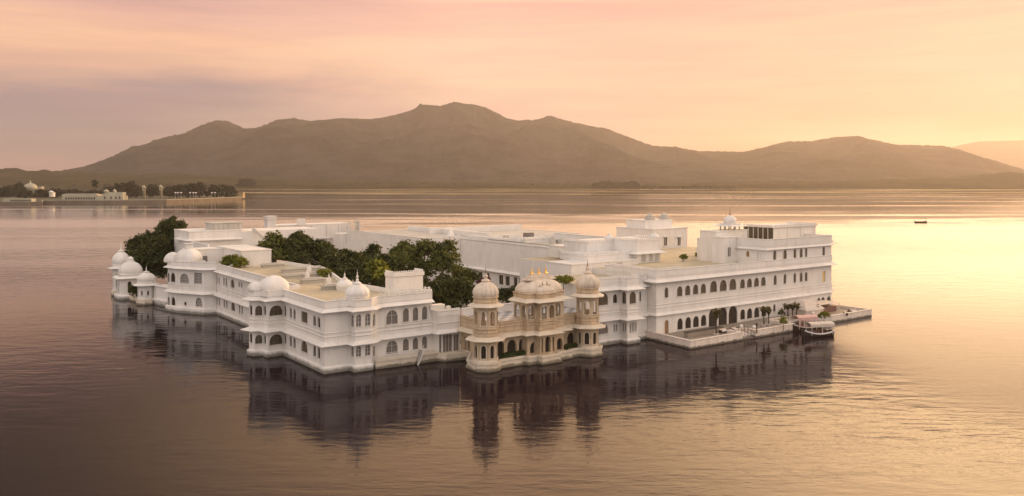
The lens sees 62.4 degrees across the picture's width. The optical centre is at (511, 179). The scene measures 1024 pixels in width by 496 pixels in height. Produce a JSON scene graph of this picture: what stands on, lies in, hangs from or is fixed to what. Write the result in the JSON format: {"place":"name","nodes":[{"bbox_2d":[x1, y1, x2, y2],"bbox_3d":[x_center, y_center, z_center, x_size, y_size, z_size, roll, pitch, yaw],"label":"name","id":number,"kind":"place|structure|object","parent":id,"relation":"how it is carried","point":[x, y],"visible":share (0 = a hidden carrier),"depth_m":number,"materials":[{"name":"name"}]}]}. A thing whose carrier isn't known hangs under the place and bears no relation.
{"place":"outdoors","nodes":[
{"label":"outdoors","id":0,"kind":"place"},
{"bbox_2d":[0,195,234,201],"bbox_3d":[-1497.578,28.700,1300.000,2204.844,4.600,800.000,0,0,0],"label":"shore land","id":1,"kind":"structure","parent":0,"point":[39,199],"depth_m":1156.49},
{"bbox_2d":[0,185,17,196],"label":"shore tree","id":2,"kind":"object","parent":1,"relation":"on","point":[9,191],"visible":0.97,"depth_m":1244.00,"materials":[{"name":"green plant"}]},
{"bbox_2d":[3,199,35,201],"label":"arcaded terrace","id":3,"kind":"structure","parent":1,"relation":"on","point":[19,200],"depth_m":985.00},
{"bbox_2d":[16,189,34,197],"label":"shore tree","id":4,"kind":"object","parent":1,"relation":"on","point":[25,193],"visible":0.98,"depth_m":1173.86,"materials":[{"name":"green plant"}]},
{"bbox_2d":[24,180,43,192],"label":"domed hall","id":5,"kind":"structure","parent":1,"relation":"on","point":[30,186],"depth_m":1302.14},
{"bbox_2d":[33,189,48,197],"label":"shore tree","id":6,"kind":"object","parent":1,"relation":"on","point":[42,193],"visible":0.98,"depth_m":1216.07,"materials":[{"name":"green plant"}]},
{"bbox_2d":[49,188,65,196],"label":"shore tree","id":7,"kind":"object","parent":1,"relation":"on","point":[58,192],"visible":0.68,"depth_m":1223.41,"materials":[{"name":"green plant"}]},
{"bbox_2d":[64,188,84,193],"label":"shore tree","id":8,"kind":"object","parent":1,"relation":"on","point":[74,191],"visible":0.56,"depth_m":1233.31,"materials":[{"name":"green plant"}]},
{"bbox_2d":[62,194,101,199],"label":"colonnade hall","id":9,"kind":"structure","parent":1,"relation":"on","point":[79,196],"depth_m":1085.00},
{"bbox_2d":[97,188,127,199],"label":"lakeside villa","id":10,"kind":"object","parent":1,"relation":"on","point":[114,195],"visible":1,"depth_m":1083.00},
{"bbox_2d":[0,196,241,204],"bbox_3d":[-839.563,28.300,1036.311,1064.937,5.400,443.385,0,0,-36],"label":"quay wall","id":11,"kind":"structure","parent":1,"relation":"on","point":[117,201],"depth_m":1047.38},
{"bbox_2d":[119,180,140,197],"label":"shore tree","id":12,"kind":"object","parent":1,"relation":"on","point":[128,185],"visible":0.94,"depth_m":1213.27,"materials":[{"name":"green plant"}]},
{"bbox_2d":[141,184,159,197],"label":"shore tree","id":13,"kind":"object","parent":1,"relation":"on","point":[153,190],"visible":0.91,"depth_m":1213.81,"materials":[{"name":"green plant"}]},
{"bbox_2d":[163,186,178,197],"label":"shore tree","id":14,"kind":"object","parent":1,"relation":"on","point":[166,192],"visible":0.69,"depth_m":1192.18,"materials":[{"name":"green plant"}]},
{"bbox_2d":[169,184,189,197],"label":"shore tree","id":15,"kind":"object","parent":1,"relation":"on","point":[180,188],"visible":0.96,"depth_m":1184.14,"materials":[{"name":"green plant"}]},
{"bbox_2d":[183,182,204,197],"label":"shore tree","id":16,"kind":"object","parent":1,"relation":"on","point":[198,190],"visible":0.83,"depth_m":1194.22,"materials":[{"name":"green plant"}]},
{"bbox_2d":[192,181,207,197],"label":"shore tree","id":17,"kind":"object","parent":1,"relation":"on","point":[204,187],"visible":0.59,"depth_m":1205.50,"materials":[{"name":"green plant"}]},
{"bbox_2d":[206,184,224,197],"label":"shore tree","id":18,"kind":"object","parent":1,"relation":"on","point":[217,190],"visible":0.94,"depth_m":1204.89,"materials":[{"name":"green plant"}]},
{"bbox_2d":[218,183,233,196],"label":"shore tree","id":19,"kind":"object","parent":1,"relation":"on","point":[228,191],"visible":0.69,"depth_m":1224.96,"materials":[{"name":"green plant"}]},
{"bbox_2d":[236,178,256,188],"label":"shore tree","id":20,"kind":"object","parent":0,"point":[250,183],"visible":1,"depth_m":2292.22,"materials":[{"name":"green plant"}]},
{"bbox_2d":[349,279,513,343],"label":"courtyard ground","id":21,"kind":"structure","parent":0,"point":[463,305],"depth_m":192.30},
{"bbox_2d":[124,229,171,279],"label":"spreading tree","id":22,"kind":"object","parent":21,"relation":"on","point":[145,251],"visible":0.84,"depth_m":221.85,"materials":[{"name":"green plant"}]},
{"bbox_2d":[152,214,187,282],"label":"spreading tree","id":23,"kind":"object","parent":21,"relation":"on","point":[165,229],"visible":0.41,"depth_m":230.31,"materials":[{"name":"green plant"}]},
{"bbox_2d":[174,221,319,266],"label":"wing","id":24,"kind":"structure","parent":21,"relation":"on","point":[214,241],"depth_m":219.93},
{"bbox_2d":[255,229,288,262],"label":"broadleaf tree","id":25,"kind":"object","parent":21,"relation":"on","point":[272,241],"visible":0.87,"depth_m":205.24,"materials":[{"name":"green plant"}]},
{"bbox_2d":[279,229,338,265],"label":"dome tree","id":26,"kind":"object","parent":21,"relation":"on","point":[318,248],"visible":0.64,"depth_m":208.71,"materials":[{"name":"green plant"}]},
{"bbox_2d":[287,249,360,277],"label":"courtyard tree","id":27,"kind":"object","parent":21,"relation":"on","point":[330,261],"visible":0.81,"depth_m":189.15,"materials":[{"name":"green plant"}]},
{"bbox_2d":[263,216,423,266],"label":"wing","id":28,"kind":"structure","parent":21,"relation":"on","point":[334,233],"depth_m":262.66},
{"bbox_2d":[336,248,366,266],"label":"courtyard tree","id":29,"kind":"object","parent":21,"relation":"on","point":[347,253],"visible":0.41,"depth_m":184.79,"materials":[{"name":"green plant"}]},
{"bbox_2d":[333,265,384,287],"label":"courtyard tree","id":30,"kind":"object","parent":21,"relation":"on","point":[363,276],"visible":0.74,"depth_m":169.38,"materials":[{"name":"green plant"}]},
{"bbox_2d":[358,242,396,271],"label":"courtyard tree","id":31,"kind":"object","parent":21,"relation":"on","point":[373,249],"visible":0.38,"depth_m":178.42,"materials":[{"name":"green plant"}]},
{"bbox_2d":[364,258,395,281],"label":"courtyard tree","id":32,"kind":"object","parent":21,"relation":"on","point":[379,266],"visible":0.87,"depth_m":170.47,"materials":[{"name":"green plant"}]},
{"bbox_2d":[387,245,416,272],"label":"courtyard tree","id":33,"kind":"object","parent":21,"relation":"on","point":[396,249],"visible":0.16,"depth_m":184.21,"materials":[{"name":"green plant"}]},
{"bbox_2d":[387,237,464,276],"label":"rain tree","id":34,"kind":"object","parent":21,"relation":"on","point":[443,258],"visible":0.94,"depth_m":183.19,"materials":[{"name":"green plant"}]},
{"bbox_2d":[409,268,463,308],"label":"courtyard tree","id":35,"kind":"object","parent":21,"relation":"on","point":[453,300],"visible":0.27,"depth_m":163.18,"materials":[{"name":"green plant"}]},
{"bbox_2d":[423,273,474,304],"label":"round tree","id":36,"kind":"object","parent":21,"relation":"on","point":[464,286],"visible":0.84,"depth_m":165.28,"materials":[{"name":"green plant"}]},
{"bbox_2d":[451,264,481,306],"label":"courtyard tree","id":37,"kind":"object","parent":21,"relation":"on","point":[469,274],"visible":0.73,"depth_m":188.04,"materials":[{"name":"green plant"}]},
{"bbox_2d":[498,285,515,302],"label":"courtyard tree","id":38,"kind":"object","parent":21,"relation":"on","point":[505,294],"visible":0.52,"depth_m":171.40,"materials":[{"name":"green plant"}]},
{"bbox_2d":[0,189,1023,495],"bbox_3d":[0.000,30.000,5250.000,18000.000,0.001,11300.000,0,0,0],"label":"lake water","id":39,"kind":"structure","parent":0,"point":[912,385],"depth_m":121.76,"materials":[{"name":"brown liquid"}]},
{"bbox_2d":[108,245,128,295],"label":"domed kiosk","id":40,"kind":"object","parent":39,"relation":"in","point":[120,257],"visible":0.45,"depth_m":217.26,"materials":[{"name":"stone"}]},
{"bbox_2d":[112,256,142,299],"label":"curved roof pavilion","id":41,"kind":"structure","parent":39,"relation":"in","point":[130,270],"depth_m":211.18,"materials":[{"name":"paint"}]},
{"bbox_2d":[133,268,159,304],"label":"domed kiosk","id":42,"kind":"object","parent":39,"relation":"in","point":[146,283],"visible":0.99,"depth_m":201.70,"materials":[{"name":"stone"}]},
{"bbox_2d":[129,284,167,306],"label":"garden wall","id":43,"kind":"structure","parent":39,"relation":"in","point":[160,297],"depth_m":200.50,"materials":[{"name":"paint"}]},
{"bbox_2d":[128,285,137,297],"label":"garden shrub","id":44,"kind":"object","parent":43,"relation":"on","point":[133,289],"visible":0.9,"depth_m":205.38,"materials":[{"name":"green plant"}]},
{"bbox_2d":[163,243,220,314],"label":"lattice pavilion","id":45,"kind":"structure","parent":39,"relation":"in","point":[192,282],"depth_m":189.38,"materials":[{"name":"paint"}]},
{"bbox_2d":[180,273,188,283],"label":"lattice window","id":46,"kind":"structure","parent":45,"relation":"in","point":[184,277],"depth_m":190.05,"materials":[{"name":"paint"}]},
{"bbox_2d":[193,272,201,283],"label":"lattice window","id":47,"kind":"structure","parent":45,"relation":"in","point":[198,276],"depth_m":188.34,"materials":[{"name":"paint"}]},
{"bbox_2d":[213,260,439,373],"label":"palace wing","id":48,"kind":"structure","parent":39,"relation":"in","point":[307,315],"depth_m":139.89,"materials":[{"name":"paint"}]},
{"bbox_2d":[219,254,248,267],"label":"roof bush","id":49,"kind":"object","parent":48,"relation":"on","point":[235,260],"visible":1,"depth_m":186.76,"materials":[{"name":"green plant"}]},
{"bbox_2d":[254,305,262,315],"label":"window","id":50,"kind":"structure","parent":48,"relation":"in","point":[258,310],"depth_m":143.95,"materials":[{"name":"paint"}]},
{"bbox_2d":[254,334,262,344],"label":"window","id":51,"kind":"structure","parent":48,"relation":"in","point":[258,339],"depth_m":143.98,"materials":[{"name":"paint"}]},
{"bbox_2d":[269,305,282,316],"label":"window","id":52,"kind":"structure","parent":48,"relation":"in","point":[276,310],"depth_m":143.63,"materials":[{"name":"paint"}]},
{"bbox_2d":[269,333,282,345],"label":"window","id":53,"kind":"structure","parent":48,"relation":"in","point":[275,339],"depth_m":143.63,"materials":[{"name":"glass"}]},
{"bbox_2d":[300,310,307,324],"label":"window","id":54,"kind":"structure","parent":48,"relation":"in","point":[304,313],"depth_m":137.02,"materials":[{"name":"glass"}]},
{"bbox_2d":[300,340,307,354],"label":"window","id":55,"kind":"structure","parent":48,"relation":"in","point":[304,347],"depth_m":137.02,"materials":[{"name":"glass"}]},
{"bbox_2d":[315,267,333,276],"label":"roof bush","id":56,"kind":"object","parent":48,"relation":"on","point":[321,271],"visible":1,"depth_m":169.22,"materials":[{"name":"green plant"}]},
{"bbox_2d":[355,313,361,327],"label":"window","id":57,"kind":"structure","parent":48,"relation":"in","point":[358,319],"depth_m":132.03,"materials":[{"name":"glass"}]},
{"bbox_2d":[355,345,361,357],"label":"window","id":58,"kind":"structure","parent":48,"relation":"in","point":[358,351],"depth_m":132.03,"materials":[{"name":"glass"}]},
{"bbox_2d":[364,312,371,326],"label":"window","id":59,"kind":"structure","parent":48,"relation":"in","point":[367,318],"depth_m":132.87,"materials":[{"name":"glass"}]},
{"bbox_2d":[364,344,371,356],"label":"window","id":60,"kind":"structure","parent":48,"relation":"in","point":[367,349],"depth_m":132.87,"materials":[{"name":"paint"}]},
{"bbox_2d":[385,309,398,325],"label":"window","id":61,"kind":"structure","parent":48,"relation":"in","point":[391,316],"depth_m":137.32,"materials":[{"name":"glass"}]},
{"bbox_2d":[385,339,398,354],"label":"window","id":62,"kind":"structure","parent":48,"relation":"in","point":[391,346],"depth_m":137.32,"materials":[{"name":"glass"}]},
{"bbox_2d":[402,307,409,322],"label":"window","id":63,"kind":"structure","parent":48,"relation":"in","point":[405,310],"depth_m":138.87,"materials":[{"name":"paint"}]},
{"bbox_2d":[402,338,409,351],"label":"window","id":64,"kind":"structure","parent":48,"relation":"in","point":[405,341],"depth_m":138.87,"materials":[{"name":"glass"}]},
{"bbox_2d":[412,306,419,321],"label":"window","id":65,"kind":"structure","parent":48,"relation":"in","point":[415,312],"depth_m":140.00,"materials":[{"name":"paint"}]},
{"bbox_2d":[412,336,419,350],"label":"window","id":66,"kind":"structure","parent":48,"relation":"in","point":[415,342],"depth_m":140.00,"materials":[{"name":"glass"}]},
{"bbox_2d":[421,305,428,320],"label":"window","id":67,"kind":"structure","parent":48,"relation":"in","point":[424,311],"depth_m":141.02,"materials":[{"name":"paint"}]},
{"bbox_2d":[421,335,428,349],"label":"window","id":68,"kind":"structure","parent":48,"relation":"in","point":[424,341],"depth_m":141.02,"materials":[{"name":"paint"}]},
{"bbox_2d":[429,303,467,361],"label":"link wing","id":69,"kind":"structure","parent":39,"relation":"in","point":[444,332],"depth_m":141.06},
{"bbox_2d":[443,334,452,351],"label":"door","id":70,"kind":"structure","parent":69,"relation":"in","point":[447,338],"depth_m":141.33,"materials":[{"name":"paint"}]},
{"bbox_2d":[453,334,457,350],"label":"door","id":71,"kind":"structure","parent":69,"relation":"in","point":[455,336],"depth_m":142.27,"materials":[{"name":"paint"}]},
{"bbox_2d":[346,224,578,281],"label":"courtyard wing","id":72,"kind":"structure","parent":39,"relation":"in","point":[388,238],"depth_m":251.27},
{"bbox_2d":[457,259,605,372],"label":"stone pavilion","id":73,"kind":"structure","parent":39,"relation":"in","point":[537,321],"depth_m":138.75,"materials":[{"name":"stone"}]},
{"bbox_2d":[498,350,525,358],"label":"hedge","id":74,"kind":"object","parent":73,"relation":"on","point":[510,354],"visible":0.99,"depth_m":136.34,"materials":[{"name":"green plant"}]},
{"bbox_2d":[564,342,577,349],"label":"hedge","id":75,"kind":"object","parent":73,"relation":"on","point":[570,346],"visible":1,"depth_m":142.92,"materials":[{"name":"green plant"}]},
{"bbox_2d":[460,232,604,287],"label":"courtyard wing","id":76,"kind":"structure","parent":39,"relation":"in","point":[497,257],"depth_m":213.01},
{"bbox_2d":[551,272,650,344],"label":"palace wing","id":77,"kind":"structure","parent":39,"relation":"in","point":[623,312],"depth_m":154.41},
{"bbox_2d":[553,274,574,289],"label":"roof bush","id":78,"kind":"object","parent":77,"relation":"on","point":[565,279],"visible":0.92,"depth_m":151.10,"materials":[{"name":"green plant"}]},
{"bbox_2d":[598,292,608,305],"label":"window","id":79,"kind":"structure","parent":77,"relation":"in","point":[602,300],"depth_m":153.08,"materials":[{"name":"paint"}]},
{"bbox_2d":[629,291,636,304],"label":"window","id":80,"kind":"structure","parent":77,"relation":"in","point":[632,295],"depth_m":154.77,"materials":[{"name":"paint"}]},
{"bbox_2d":[546,231,666,274],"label":"roof rooms","id":81,"kind":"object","parent":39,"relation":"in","point":[576,254],"visible":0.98,"depth_m":181.37,"materials":[{"name":"paint"}]},
{"bbox_2d":[246,189,1023,194],"bbox_3d":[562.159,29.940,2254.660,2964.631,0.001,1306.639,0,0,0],"label":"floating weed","id":82,"kind":"object","parent":39,"relation":"on","point":[670,194],"visible":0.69,"depth_m":1903.27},
{"bbox_2d":[520,240,838,333],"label":"palace wing","id":83,"kind":"structure","parent":39,"relation":"in","point":[690,292],"depth_m":171.50,"materials":[{"name":"paint"}]},
{"bbox_2d":[616,213,687,248],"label":"roof pavilion","id":84,"kind":"structure","parent":83,"relation":"on","point":[666,231],"depth_m":223.78,"materials":[{"name":"paint"}]},
{"bbox_2d":[677,317,683,330],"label":"window","id":85,"kind":"structure","parent":83,"relation":"in","point":[679,321],"depth_m":161.57,"materials":[{"name":"paint"}]},
{"bbox_2d":[684,284,691,295],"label":"window","id":86,"kind":"structure","parent":83,"relation":"in","point":[687,291],"depth_m":162.87,"materials":[{"name":"glass"}]},
{"bbox_2d":[684,316,691,328],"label":"window","id":87,"kind":"structure","parent":83,"relation":"in","point":[687,323],"depth_m":162.87,"materials":[{"name":"glass"}]},
{"bbox_2d":[692,283,698,294],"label":"window","id":88,"kind":"structure","parent":83,"relation":"in","point":[695,290],"depth_m":164.23,"materials":[{"name":"glass"}]},
{"bbox_2d":[692,315,699,327],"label":"window","id":89,"kind":"structure","parent":83,"relation":"in","point":[695,319],"depth_m":164.23,"materials":[{"name":"glass"}]},
{"bbox_2d":[700,314,706,326],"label":"window","id":90,"kind":"structure","parent":83,"relation":"in","point":[702,320],"depth_m":165.46,"materials":[{"name":"glass"}]},
{"bbox_2d":[709,280,717,292],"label":"window","id":91,"kind":"structure","parent":83,"relation":"in","point":[713,288],"depth_m":167.35,"materials":[{"name":"glass"}]},
{"bbox_2d":[697,213,748,263],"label":"roof kiosk","id":92,"kind":"object","parent":83,"relation":"on","point":[717,245],"visible":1,"depth_m":185.43,"materials":[{"name":"paint"}]},
{"bbox_2d":[719,279,727,291],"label":"window","id":93,"kind":"structure","parent":83,"relation":"in","point":[722,285],"depth_m":168.95,"materials":[{"name":"glass"}]},
{"bbox_2d":[729,278,736,290],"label":"window","id":94,"kind":"structure","parent":83,"relation":"in","point":[732,284],"depth_m":170.77,"materials":[{"name":"glass"}]},
{"bbox_2d":[746,307,752,319],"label":"window","id":95,"kind":"structure","parent":83,"relation":"in","point":[749,314],"depth_m":173.93,"materials":[{"name":"paint"}]},
{"bbox_2d":[736,221,833,262],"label":"roof storey","id":96,"kind":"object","parent":83,"relation":"on","point":[787,240],"visible":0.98,"depth_m":185.43,"materials":[{"name":"paint"}]},
{"bbox_2d":[645,326,743,348],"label":"terrace","id":97,"kind":"structure","parent":39,"relation":"in","point":[680,340],"depth_m":154.44,"materials":[{"name":"stone"}]},
{"bbox_2d":[683,326,721,337],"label":"deck","id":98,"kind":"object","parent":97,"relation":"on","point":[699,332],"visible":1,"depth_m":156.61,"materials":[{"name":"brown"}]},
{"bbox_2d":[710,308,722,335],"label":"potted palm","id":99,"kind":"object","parent":97,"relation":"on","point":[715,312],"visible":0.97,"depth_m":155.79,"materials":[{"name":"green plant"}]},
{"bbox_2d":[732,326,755,339],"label":"landing stairs","id":100,"kind":"structure","parent":39,"relation":"in","point":[746,335],"depth_m":159.95,"materials":[{"name":"stone"}]},
{"bbox_2d":[718,320,794,337],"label":"terrace","id":101,"kind":"structure","parent":39,"relation":"in","point":[775,327],"depth_m":165.61,"materials":[{"name":"stone"}]},
{"bbox_2d":[759,306,769,326],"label":"potted palm","id":102,"kind":"object","parent":101,"relation":"on","point":[763,310],"visible":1,"depth_m":165.90,"materials":[{"name":"green plant"}]},
{"bbox_2d":[792,314,821,331],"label":"moored boat","id":103,"kind":"object","parent":39,"relation":"on","point":[799,326],"visible":0.69,"depth_m":166.85,"materials":[{"name":"brown"}]},
{"bbox_2d":[755,304,871,322],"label":"terrace","id":104,"kind":"structure","parent":39,"relation":"in","point":[837,315],"depth_m":180.13,"materials":[{"name":"stone"}]},
{"bbox_2d":[789,299,823,315],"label":"tent","id":105,"kind":"object","parent":104,"relation":"on","point":[808,306],"visible":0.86,"depth_m":178.46,"materials":[{"name":"fabric"}]},
{"bbox_2d":[817,311,830,318],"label":"terrace shrub","id":106,"kind":"object","parent":104,"relation":"on","point":[825,313],"visible":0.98,"depth_m":171.65,"materials":[{"name":"green plant"}]},
{"bbox_2d":[815,300,839,311],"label":"awning hut","id":107,"kind":"object","parent":104,"relation":"on","point":[826,306],"visible":0.61,"depth_m":184.82,"materials":[{"name":"fabric"}]},
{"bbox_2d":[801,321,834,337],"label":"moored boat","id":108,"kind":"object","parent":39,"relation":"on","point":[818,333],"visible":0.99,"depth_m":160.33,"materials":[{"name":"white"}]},
{"bbox_2d":[0,168,1023,188],"bbox_3d":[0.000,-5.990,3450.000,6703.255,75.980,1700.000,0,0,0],"label":"foothills","id":109,"kind":"structure","parent":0,"point":[69,179],"depth_m":2932.06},
{"bbox_2d":[0,183,709,186],"bbox_3d":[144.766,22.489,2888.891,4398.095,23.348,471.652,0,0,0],"label":"shoreline woods","id":110,"kind":"object","parent":109,"relation":"on","point":[109,185],"visible":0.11,"depth_m":2702.68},
{"bbox_2d":[0,0,1023,170],"label":"sky","id":111,"kind":"structure","parent":0,"point":[83,83],"materials":[{"name":"orange"}]},
{"bbox_2d":[60,102,1023,183],"bbox_3d":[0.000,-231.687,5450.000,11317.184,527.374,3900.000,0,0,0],"label":"hills","id":112,"kind":"structure","parent":0,"point":[454,142],"depth_m":4180.32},
{"bbox_2d":[951,140,1023,168],"bbox_3d":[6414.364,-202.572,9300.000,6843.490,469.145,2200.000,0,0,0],"label":"distant hills","id":113,"kind":"structure","parent":0,"point":[1011,153],"depth_m":9148.27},
{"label":"islet ground","id":114,"kind":"structure","parent":0,"visible":0},
{"bbox_2d":[591,180,735,188],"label":"islet woods","id":115,"kind":"object","parent":114,"relation":"on","point":[609,184],"visible":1,"depth_m":2565.27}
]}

